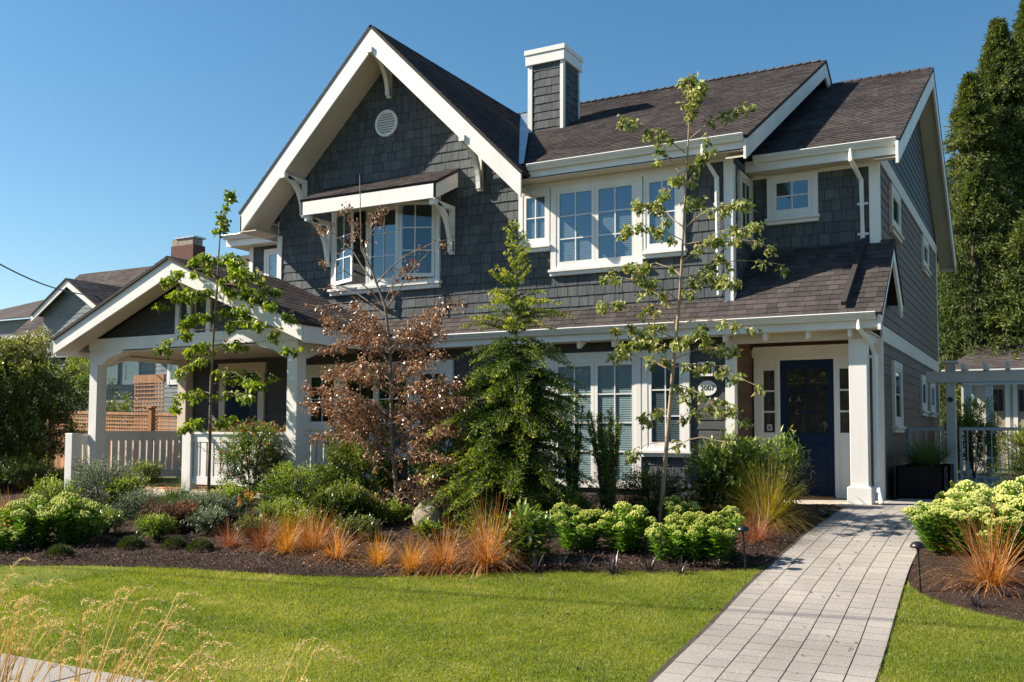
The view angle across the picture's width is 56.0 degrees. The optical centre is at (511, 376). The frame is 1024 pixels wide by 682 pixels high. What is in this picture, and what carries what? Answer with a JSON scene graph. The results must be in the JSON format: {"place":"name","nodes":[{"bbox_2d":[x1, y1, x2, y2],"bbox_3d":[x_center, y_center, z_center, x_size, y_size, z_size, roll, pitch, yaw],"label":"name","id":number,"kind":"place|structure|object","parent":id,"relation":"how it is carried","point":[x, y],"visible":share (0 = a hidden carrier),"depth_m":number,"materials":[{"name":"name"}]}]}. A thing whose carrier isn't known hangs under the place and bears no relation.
{"place":"outdoors","nodes":[
{"label":"outdoors","id":0,"kind":"place"},
{"bbox_2d":[0,653,153,681],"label":"sidewalk","id":1,"kind":"structure","parent":0,"point":[67,674],"depth_m":6.83,"materials":[{"name":"concrete"}]},
{"bbox_2d":[0,0,1020,392],"label":"sky","id":2,"kind":"structure","parent":0,"point":[125,125],"materials":[{"name":"blue"}]},
{"bbox_2d":[0,477,1023,614],"bbox_3d":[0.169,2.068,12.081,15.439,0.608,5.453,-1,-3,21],"label":"bark mulch","id":3,"kind":"object","parent":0,"point":[291,561],"visible":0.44,"depth_m":11.46,"materials":[{"name":"brown wood"}]},
{"bbox_2d":[0,524,22,551],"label":"sedum plant","id":4,"kind":"object","parent":3,"relation":"on","point":[9,539],"visible":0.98,"depth_m":12.67,"materials":[{"name":"green plant"}]},
{"bbox_2d":[0,494,54,547],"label":"sedum plant","id":5,"kind":"object","parent":3,"relation":"on","point":[22,518],"visible":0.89,"depth_m":12.91,"materials":[{"name":"green plant"}]},
{"bbox_2d":[0,452,58,488],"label":"shrub","id":6,"kind":"object","parent":3,"relation":"on","point":[31,467],"visible":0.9,"depth_m":19.61,"materials":[{"name":"green plant"}]},
{"bbox_2d":[0,326,89,481],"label":"broadleaf tree","id":7,"kind":"object","parent":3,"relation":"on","point":[18,373],"visible":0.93,"depth_m":21.55,"materials":[{"name":"green plant"}]},
{"bbox_2d":[22,470,84,513],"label":"leafy shrub","id":8,"kind":"object","parent":3,"relation":"on","point":[53,487],"visible":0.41,"depth_m":14.95,"materials":[{"name":"green plant"}]},
{"bbox_2d":[32,491,102,545],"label":"sedum plant","id":9,"kind":"object","parent":3,"relation":"on","point":[66,507],"visible":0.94,"depth_m":12.97,"materials":[{"name":"green plant"}]},
{"bbox_2d":[64,455,151,514],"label":"silver shrub","id":10,"kind":"object","parent":3,"relation":"on","point":[97,473],"visible":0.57,"depth_m":15.65,"materials":[{"name":"green plant"}]},
{"bbox_2d":[96,505,130,534],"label":"plant","id":11,"kind":"object","parent":3,"relation":"on","point":[115,521],"visible":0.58,"depth_m":13.76,"materials":[{"name":"green plant"}]},
{"bbox_2d":[100,473,152,517],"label":"leafy shrub","id":12,"kind":"object","parent":3,"relation":"on","point":[123,483],"visible":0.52,"depth_m":15.38,"materials":[{"name":"green plant"}]},
{"bbox_2d":[109,485,178,518],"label":"silver shrub","id":13,"kind":"object","parent":3,"relation":"on","point":[134,501],"visible":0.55,"depth_m":14.69,"materials":[{"name":"green plant"}]},
{"bbox_2d":[125,455,166,485],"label":"rhododendron","id":14,"kind":"object","parent":3,"relation":"on","point":[147,472],"visible":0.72,"depth_m":18.98,"materials":[{"name":"green plant"}]},
{"bbox_2d":[134,508,180,539],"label":"bedding plant","id":15,"kind":"object","parent":3,"relation":"on","point":[159,525],"visible":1,"depth_m":13.13,"materials":[{"name":"green plant"}]},
{"bbox_2d":[135,498,189,525],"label":"bronze shrub","id":16,"kind":"object","parent":3,"relation":"on","point":[169,511],"visible":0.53,"depth_m":13.85,"materials":[{"name":"brown plant"}]},
{"bbox_2d":[124,473,211,530],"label":"grass clump","id":17,"kind":"object","parent":3,"relation":"on","point":[174,492],"visible":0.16,"depth_m":14.48,"materials":[{"name":"green plant"}]},
{"bbox_2d":[180,504,232,533],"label":"bedding plant","id":18,"kind":"object","parent":3,"relation":"on","point":[212,517],"visible":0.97,"depth_m":13.46,"materials":[{"name":"green plant"}]},
{"bbox_2d":[167,485,247,519],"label":"silver shrub","id":19,"kind":"object","parent":3,"relation":"on","point":[217,499],"visible":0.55,"depth_m":14.35,"materials":[{"name":"green plant"}]},
{"bbox_2d":[151,189,302,493],"bbox_3d":[-5.151,-0.573,16.905,4.059,5.565,1.437,-2,-4,29],"label":"dogwood tree","id":20,"kind":"object","parent":3,"relation":"on","point":[237,271],"visible":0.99,"depth_m":16.89,"materials":[{"name":"green plant"}]},
{"bbox_2d":[206,479,255,516],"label":"leafy shrub","id":21,"kind":"object","parent":3,"relation":"on","point":[232,489],"visible":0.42,"depth_m":15.06,"materials":[{"name":"green plant"}]},
{"bbox_2d":[210,416,289,501],"bbox_3d":[-4.492,1.463,16.692,1.354,1.605,1.417,2,-4,-27],"label":"flowering shrub","id":22,"kind":"object","parent":3,"relation":"on","point":[243,446],"visible":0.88,"depth_m":16.50,"materials":[{"name":"green plant"}]},
{"bbox_2d":[231,513,271,540],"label":"bedding plant","id":23,"kind":"object","parent":3,"relation":"on","point":[252,522],"visible":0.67,"depth_m":12.73,"materials":[{"name":"green plant"}]},
{"bbox_2d":[231,503,287,556],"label":"sedge clump","id":24,"kind":"object","parent":3,"relation":"on","point":[263,542],"visible":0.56,"depth_m":12.24,"materials":[{"name":"orange plant"}]},
{"bbox_2d":[254,493,311,528],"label":"shrub","id":25,"kind":"object","parent":3,"relation":"on","point":[279,506],"visible":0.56,"depth_m":13.63,"materials":[{"name":"green plant"}]},
{"bbox_2d":[247,505,320,558],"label":"sedge clump","id":26,"kind":"object","parent":3,"relation":"on","point":[287,541],"visible":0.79,"depth_m":11.92,"materials":[{"name":"orange plant"}]},
{"bbox_2d":[251,459,344,514],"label":"leafy shrub","id":27,"kind":"object","parent":3,"relation":"on","point":[286,487],"visible":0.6,"depth_m":14.92,"materials":[{"name":"green plant"}]},
{"bbox_2d":[271,505,330,534],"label":"bedding plant","id":28,"kind":"object","parent":3,"relation":"on","point":[294,514],"visible":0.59,"depth_m":13.17,"materials":[{"name":"green plant"}]},
{"bbox_2d":[271,500,351,554],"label":"sedge clump","id":29,"kind":"object","parent":3,"relation":"on","point":[311,538],"visible":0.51,"depth_m":12.10,"materials":[{"name":"orange plant"}]},
{"bbox_2d":[283,514,371,564],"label":"sedge clump","id":30,"kind":"object","parent":3,"relation":"on","point":[335,553],"visible":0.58,"depth_m":11.45,"materials":[{"name":"orange plant"}]},
{"bbox_2d":[305,476,384,527],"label":"dark shrub","id":31,"kind":"object","parent":3,"relation":"on","point":[352,500],"visible":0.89,"depth_m":13.55,"materials":[{"name":"green plant"}]},
{"bbox_2d":[331,511,386,539],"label":"bedding plant","id":32,"kind":"object","parent":3,"relation":"on","point":[355,525],"visible":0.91,"depth_m":12.62,"materials":[{"name":"green plant"}]},
{"bbox_2d":[310,436,408,507],"bbox_3d":[-2.321,1.536,14.821,1.670,1.382,1.395,-2,-4,29],"label":"dark shrub","id":33,"kind":"object","parent":3,"relation":"on","point":[336,459],"visible":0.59,"depth_m":14.62,"materials":[{"name":"green plant"}]},
{"bbox_2d":[341,529,401,571],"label":"sedge clump","id":34,"kind":"object","parent":3,"relation":"on","point":[376,559],"visible":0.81,"depth_m":11.03,"materials":[{"name":"orange plant"}]},
{"bbox_2d":[298,175,481,520],"bbox_3d":[-1.968,-0.391,14.391,3.640,5.438,1.952,-2,-4,29],"label":"dried tree","id":35,"kind":"object","parent":3,"relation":"on","point":[366,427],"visible":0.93,"depth_m":14.15,"materials":[{"name":"brown plant"}]},
{"bbox_2d":[368,496,417,522],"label":"bedding plant","id":36,"kind":"object","parent":3,"relation":"on","point":[394,512],"visible":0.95,"depth_m":13.79,"materials":[{"name":"green plant"}]},
{"bbox_2d":[377,529,445,578],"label":"sedge clump","id":37,"kind":"object","parent":3,"relation":"on","point":[409,555],"visible":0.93,"depth_m":10.62,"materials":[{"name":"orange plant"}]},
{"bbox_2d":[412,499,441,528],"bbox_3d":[-1.193,1.987,13.605,0.489,0.531,0.355,-2,-4,29],"label":"boulder","id":38,"kind":"object","parent":3,"relation":"on","point":[435,514],"visible":0.5,"depth_m":13.46,"materials":[{"name":"stone"}]},
{"bbox_2d":[403,412,470,501],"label":"dark shrub","id":39,"kind":"object","parent":3,"relation":"on","point":[438,448],"visible":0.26,"depth_m":15.64,"materials":[{"name":"green plant"}]},
{"bbox_2d":[383,511,490,581],"bbox_3d":[-0.783,2.095,10.836,1.272,1.281,1.553,-2,-4,39],"label":"sedge clump","id":40,"kind":"object","parent":3,"relation":"on","point":[440,557],"visible":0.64,"depth_m":10.72,"materials":[{"name":"orange plant"}]},
{"bbox_2d":[435,491,538,579],"bbox_3d":[-0.287,2.020,10.852,1.435,1.490,1.870,1,-3,-10],"label":"sedge clump","id":41,"kind":"object","parent":3,"relation":"on","point":[489,556],"visible":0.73,"depth_m":10.72,"materials":[{"name":"orange plant"}]},
{"bbox_2d":[404,219,605,540],"bbox_3d":[-0.054,0.019,13.734,2.941,4.544,2.961,1,-3,-11],"label":"young conifer","id":42,"kind":"object","parent":3,"relation":"on","point":[505,454],"visible":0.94,"depth_m":13.33,"materials":[{"name":"green plant"}]},
{"bbox_2d":[486,498,561,562],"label":"broad leaf plant","id":43,"kind":"object","parent":3,"relation":"on","point":[530,540],"visible":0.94,"depth_m":10.94,"materials":[{"name":"green plant"}]},
{"bbox_2d":[510,481,605,525],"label":"dark shrub","id":44,"kind":"object","parent":3,"relation":"on","point":[543,499],"visible":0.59,"depth_m":12.84,"materials":[{"name":"green plant"}]},
{"bbox_2d":[560,404,585,497],"bbox_3d":[0.856,1.216,13.843,0.354,1.679,0.605,1,-3,-19],"label":"upright yew","id":45,"kind":"object","parent":3,"relation":"on","point":[574,466],"visible":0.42,"depth_m":13.79,"materials":[{"name":"green plant"}]},
{"bbox_2d":[549,502,604,550],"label":"sedum plant","id":46,"kind":"object","parent":3,"relation":"on","point":[587,537],"visible":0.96,"depth_m":11.46,"materials":[{"name":"green plant"}]},
{"bbox_2d":[583,407,624,512],"bbox_3d":[1.288,1.215,13.179,0.539,1.680,0.846,2,-4,-28],"label":"upright yew","id":47,"kind":"object","parent":3,"relation":"on","point":[606,457],"visible":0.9,"depth_m":13.17,"materials":[{"name":"green plant"}]},
{"bbox_2d":[597,501,656,553],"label":"sedum plant","id":48,"kind":"object","parent":3,"relation":"on","point":[626,533],"visible":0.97,"depth_m":11.24,"materials":[{"name":"green plant"}]},
{"bbox_2d":[615,462,690,514],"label":"dark shrub","id":49,"kind":"object","parent":3,"relation":"on","point":[650,483],"visible":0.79,"depth_m":13.59,"materials":[{"name":"green plant"}]},
{"bbox_2d":[644,515,698,563],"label":"sedum plant","id":50,"kind":"object","parent":3,"relation":"on","point":[675,550],"visible":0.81,"depth_m":10.67,"materials":[{"name":"green plant"}]},
{"bbox_2d":[662,495,700,516],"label":"sedum plant","id":51,"kind":"object","parent":3,"relation":"on","point":[681,506],"visible":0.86,"depth_m":12.62,"materials":[{"name":"green plant"}]},
{"bbox_2d":[658,511,725,563],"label":"sedum plant","id":52,"kind":"object","parent":3,"relation":"on","point":[700,533],"visible":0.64,"depth_m":10.57,"materials":[{"name":"green plant"}]},
{"bbox_2d":[596,72,789,525],"bbox_3d":[2.240,-1.052,12.897,2.649,6.202,1.434,-2,-4,29],"label":"dogwood tree","id":53,"kind":"object","parent":3,"relation":"on","point":[699,89],"visible":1,"depth_m":12.86,"materials":[{"name":"green plant"}]},
{"bbox_2d":[672,505,745,564],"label":"sedum plant","id":54,"kind":"object","parent":3,"relation":"on","point":[729,535],"visible":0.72,"depth_m":10.60,"materials":[{"name":"green plant"}]},
{"bbox_2d":[676,423,792,513],"bbox_3d":[3.138,1.357,13.559,1.708,1.446,1.508,-2,-4,29],"label":"rhododendron","id":55,"kind":"object","parent":3,"relation":"on","point":[719,463],"visible":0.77,"depth_m":13.30,"materials":[{"name":"green plant"}]},
{"bbox_2d":[724,493,803,550],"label":"grass clump","id":56,"kind":"object","parent":3,"relation":"on","point":[752,535],"visible":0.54,"depth_m":11.69,"materials":[{"name":"orange plant"}]},
{"bbox_2d":[702,451,838,536],"bbox_3d":[3.350,1.802,12.713,2.213,1.868,2.276,1,-3,-19],"label":"grass clump","id":57,"kind":"object","parent":3,"relation":"on","point":[774,514],"visible":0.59,"depth_m":12.54,"materials":[{"name":"green plant"}]},
{"bbox_2d":[760,425,814,505],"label":"rhododendron","id":58,"kind":"object","parent":3,"relation":"on","point":[789,451],"visible":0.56,"depth_m":14.13,"materials":[{"name":"green plant"}]},
{"bbox_2d":[0,549,1023,681],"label":"lawn","id":59,"kind":"structure","parent":0,"point":[105,571],"depth_m":8.06,"materials":[{"name":"green plant"}]},
{"bbox_2d":[5,453,1021,499],"bbox_3d":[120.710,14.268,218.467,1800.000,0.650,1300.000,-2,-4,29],"label":"ground","id":60,"kind":"structure","parent":0,"point":[978,474],"depth_m":26.88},
{"bbox_2d":[0,300,42,443],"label":"house","id":61,"kind":"structure","parent":60,"relation":"on","point":[8,327],"depth_m":58.94,"materials":[{"name":"grey wood"}]},
{"bbox_2d":[0,557,86,681],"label":"dry grass clump","id":62,"kind":"object","parent":60,"relation":"on","point":[18,677],"visible":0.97,"depth_m":4.76,"materials":[{"name":"plant"}]},
{"bbox_2d":[33,356,119,441],"bbox_3d":[-16.230,1.039,35.909,3.805,4.370,3.158,0,-3,11],"label":"leafy shrub","id":63,"kind":"object","parent":60,"relation":"on","point":[80,377],"visible":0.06,"depth_m":35.72,"materials":[{"name":"green plant"}]},
{"bbox_2d":[45,405,176,470],"bbox_3d":[-9.690,1.722,25.367,8.039,2.060,0.190,-2,-4,29],"label":"cedar fence","id":64,"kind":"object","parent":60,"relation":"on","point":[151,416],"visible":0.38,"depth_m":25.68,"materials":[{"name":"brown wood"}]},
{"bbox_2d":[106,391,148,429],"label":"leafy shrub","id":65,"kind":"object","parent":60,"relation":"on","point":[126,405],"visible":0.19,"depth_m":34.21,"materials":[{"name":"green plant"}]},
{"bbox_2d":[9,235,248,448],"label":"neighbour house","id":66,"kind":"structure","parent":60,"relation":"on","point":[56,311],"depth_m":40.39,"materials":[{"name":"blue"}]},
{"bbox_2d":[47,584,222,681],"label":"dry grass clump","id":67,"kind":"object","parent":60,"relation":"on","point":[102,660],"visible":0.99,"depth_m":4.33,"materials":[{"name":"plant"}]},
{"bbox_2d":[133,374,165,429],"bbox_3d":[-12.244,1.434,32.417,1.475,3.011,0.080,-2,-4,29],"label":"trellis","id":68,"kind":"object","parent":60,"relation":"on","point":[154,379],"visible":0.38,"depth_m":32.45,"materials":[{"name":"brown wood"}]},
{"bbox_2d":[157,631,257,681],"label":"dry grass clump","id":69,"kind":"object","parent":60,"relation":"on","point":[210,657],"visible":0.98,"depth_m":4.25,"materials":[{"name":"plant"}]},
{"bbox_2d":[51,24,956,504],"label":"house","id":70,"kind":"structure","parent":60,"relation":"on","point":[843,186],"depth_m":17.69,"materials":[{"name":"grey wood"}]},
{"bbox_2d":[225,373,257,448],"bbox_3d":[-5.813,1.085,20.701,0.960,2.330,0.030,-2,-4,29],"label":"porch door","id":71,"kind":"structure","parent":70,"relation":"in","point":[232,407],"depth_m":20.74,"materials":[{"name":"blue paint"}]},
{"bbox_2d":[305,370,339,431],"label":"window","id":72,"kind":"structure","parent":70,"relation":"in","point":[318,423],"depth_m":19.70,"materials":[{"name":"white paint"}]},
{"bbox_2d":[340,367,413,459],"bbox_3d":[-2.688,0.727,18.949,1.840,1.790,0.112,-2,-4,29],"label":"window","id":73,"kind":"structure","parent":70,"relation":"in","point":[383,400],"depth_m":18.89,"materials":[{"name":"white paint"}]},
{"bbox_2d":[327,196,441,296],"bbox_3d":[-2.617,-2.569,18.933,2.720,1.770,0.408,-2,-4,29],"label":"window","id":74,"kind":"structure","parent":70,"relation":"in","point":[413,221],"depth_m":19.03,"materials":[{"name":"white paint"}]},
{"bbox_2d":[410,366,453,453],"bbox_3d":[-1.506,0.634,18.301,0.940,1.670,0.112,-2,-4,29],"label":"window","id":75,"kind":"structure","parent":70,"relation":"in","point":[448,371],"depth_m":18.33,"materials":[{"name":"white paint"}]},
{"bbox_2d":[518,188,550,252],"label":"window","id":76,"kind":"structure","parent":70,"relation":"in","point":[540,207],"depth_m":17.44,"materials":[{"name":"white paint"}]},
{"bbox_2d":[548,356,641,488],"bbox_3d":[1.426,0.794,16.701,1.750,2.250,0.062,-2,-4,29],"label":"window","id":77,"kind":"structure","parent":70,"relation":"in","point":[618,388],"depth_m":16.61,"materials":[{"name":"white paint"}]},
{"bbox_2d":[548,176,643,276],"bbox_3d":[1.461,-2.622,16.853,1.810,1.610,0.112,-2,-4,29],"label":"window","id":78,"kind":"structure","parent":70,"relation":"in","point":[588,252],"depth_m":16.87,"materials":[{"name":"white paint"}]},
{"bbox_2d":[641,170,687,258],"bbox_3d":[2.564,-2.738,16.250,0.790,1.440,0.112,-2,-4,29],"label":"window","id":79,"kind":"structure","parent":70,"relation":"in","point":[652,249],"depth_m":16.26,"materials":[{"name":"white paint"}]},
{"bbox_2d":[639,354,691,456],"bbox_3d":[2.562,0.487,16.063,0.890,1.700,0.112,-2,-4,29],"label":"window","id":80,"kind":"structure","parent":70,"relation":"in","point":[656,384],"depth_m":16.10,"materials":[{"name":"white paint"}]},
{"bbox_2d":[737,170,754,246],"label":"window","id":81,"kind":"structure","parent":70,"relation":"in","point":[742,178],"depth_m":16.28,"materials":[{"name":"beige paint"}]},
{"bbox_2d":[765,170,819,225],"bbox_3d":[4.757,-3.035,16.349,0.910,0.860,0.112,-2,-4,29],"label":"window","id":82,"kind":"structure","parent":70,"relation":"in","point":[794,204],"depth_m":16.36,"materials":[{"name":"white paint"}]},
{"bbox_2d":[780,359,834,496],"bbox_3d":[4.915,0.842,16.035,0.870,2.265,0.112,-2,-4,29],"label":"front door","id":83,"kind":"structure","parent":70,"relation":"in","point":[806,404],"depth_m":16.02,"materials":[{"name":"blue paint"}]},
{"bbox_2d":[888,182,904,243],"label":"window","id":84,"kind":"structure","parent":70,"relation":"in","point":[894,198],"depth_m":17.20,"materials":[{"name":"beige paint"}]},
{"bbox_2d":[891,360,906,432],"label":"window","id":85,"kind":"structure","parent":70,"relation":"in","point":[898,426],"depth_m":16.92,"materials":[{"name":"beige paint"}]},
{"bbox_2d":[937,168,1023,462],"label":"leafy tree","id":86,"kind":"object","parent":60,"relation":"on","point":[972,193],"visible":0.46,"depth_m":33.16,"materials":[{"name":"green plant"}]},
{"bbox_2d":[937,71,1023,455],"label":"redcedar tree","id":87,"kind":"object","parent":60,"relation":"on","point":[978,131],"visible":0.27,"depth_m":36.06,"materials":[{"name":"green plant"}]},
{"bbox_2d":[937,16,1023,443],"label":"redcedar tree","id":88,"kind":"object","parent":60,"relation":"on","point":[999,70],"visible":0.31,"depth_m":37.41,"materials":[{"name":"green plant"}]},
{"bbox_2d":[940,209,1023,463],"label":"leafy tree","id":89,"kind":"object","parent":60,"relation":"on","point":[1016,242],"visible":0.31,"depth_m":31.89,"materials":[{"name":"green plant"}]},
{"bbox_2d":[941,344,1023,470],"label":"garage building","id":90,"kind":"structure","parent":60,"relation":"on","point":[1008,406],"depth_m":29.45,"materials":[{"name":"beige wood"}]},
{"bbox_2d":[993,385,1006,468],"bbox_3d":[14.873,1.501,29.387,0.390,2.625,0.103,-2,-4,29],"label":"door","id":91,"kind":"structure","parent":90,"relation":"in","point":[998,390],"depth_m":29.40,"materials":[{"name":"beige paint"}]},
{"bbox_2d":[947,0,1023,358],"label":"redcedar tree","id":92,"kind":"object","parent":60,"relation":"on","point":[1018,28],"visible":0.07,"depth_m":39.22,"materials":[{"name":"green plant"}]},
{"bbox_2d":[963,382,1023,473],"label":"white pergola","id":93,"kind":"object","parent":60,"relation":"on","point":[988,389],"visible":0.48,"depth_m":26.03,"materials":[{"name":"paint"}]},
{"bbox_2d":[646,505,926,681],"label":"garden path","id":94,"kind":"structure","parent":0,"point":[780,656],"depth_m":8.41,"materials":[{"name":"grey concrete"}]},
{"bbox_2d":[740,498,893,507],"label":"entry paving","id":95,"kind":"structure","parent":0,"point":[841,502],"depth_m":14.72,"materials":[{"name":"grey concrete"}]},
{"bbox_2d":[883,476,1019,506],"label":"side walk","id":96,"kind":"structure","parent":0,"point":[905,501],"depth_m":15.72,"materials":[{"name":"grey concrete"}]},
{"bbox_2d":[888,437,960,497],"bbox_3d":[6.835,1.467,16.030,1.595,1.018,1.819,-2,-4,29],"label":"planter box","id":97,"kind":"object","parent":96,"relation":"on","point":[921,475],"visible":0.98,"depth_m":15.71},
{"bbox_2d":[938,395,1010,478],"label":"round shrub","id":98,"kind":"object","parent":96,"relation":"on","point":[964,422],"visible":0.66,"depth_m":22.54,"materials":[{"name":"green plant"}]},
{"bbox_2d":[926,360,1023,487],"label":"arbor","id":99,"kind":"object","parent":96,"relation":"on","point":[950,377],"visible":0.91,"depth_m":17.93,"materials":[{"name":"white paint"}]},
{"bbox_2d":[959,427,1023,485],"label":"metal gate","id":100,"kind":"structure","parent":99,"relation":"attached to","point":[983,429],"depth_m":17.76,"materials":[{"name":"grey metal"}]},
{"bbox_2d":[907,536,1023,621],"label":"side bed","id":101,"kind":"object","parent":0,"point":[958,596],"visible":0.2,"depth_m":9.17,"materials":[{"name":"soil"}]},
{"bbox_2d":[901,491,1004,555],"bbox_3d":[4.985,1.621,10.728,1.213,0.701,1.094,2,-4,-34],"label":"sedum plant","id":102,"kind":"object","parent":101,"relation":"on","point":[923,515],"visible":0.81,"depth_m":10.53,"materials":[{"name":"green plant"}]},
{"bbox_2d":[909,488,1023,599],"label":"sedge clump","id":103,"kind":"object","parent":101,"relation":"on","point":[993,572],"visible":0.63,"depth_m":9.11,"materials":[{"name":"orange plant"}]},
{"bbox_2d":[940,479,1023,538],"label":"sedum plant","id":104,"kind":"object","parent":101,"relation":"on","point":[1015,494],"visible":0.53,"depth_m":10.92,"materials":[{"name":"green plant"}]},
{"bbox_2d":[952,503,1023,562],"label":"sedum plant","id":105,"kind":"object","parent":101,"relation":"on","point":[1010,510],"visible":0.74,"depth_m":10.02,"materials":[{"name":"green plant"}]},
{"bbox_2d":[985,424,1023,487],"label":"conifer shrub","id":106,"kind":"object","parent":101,"relation":"on","point":[1017,439],"visible":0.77,"depth_m":13.07,"materials":[{"name":"green plant"}]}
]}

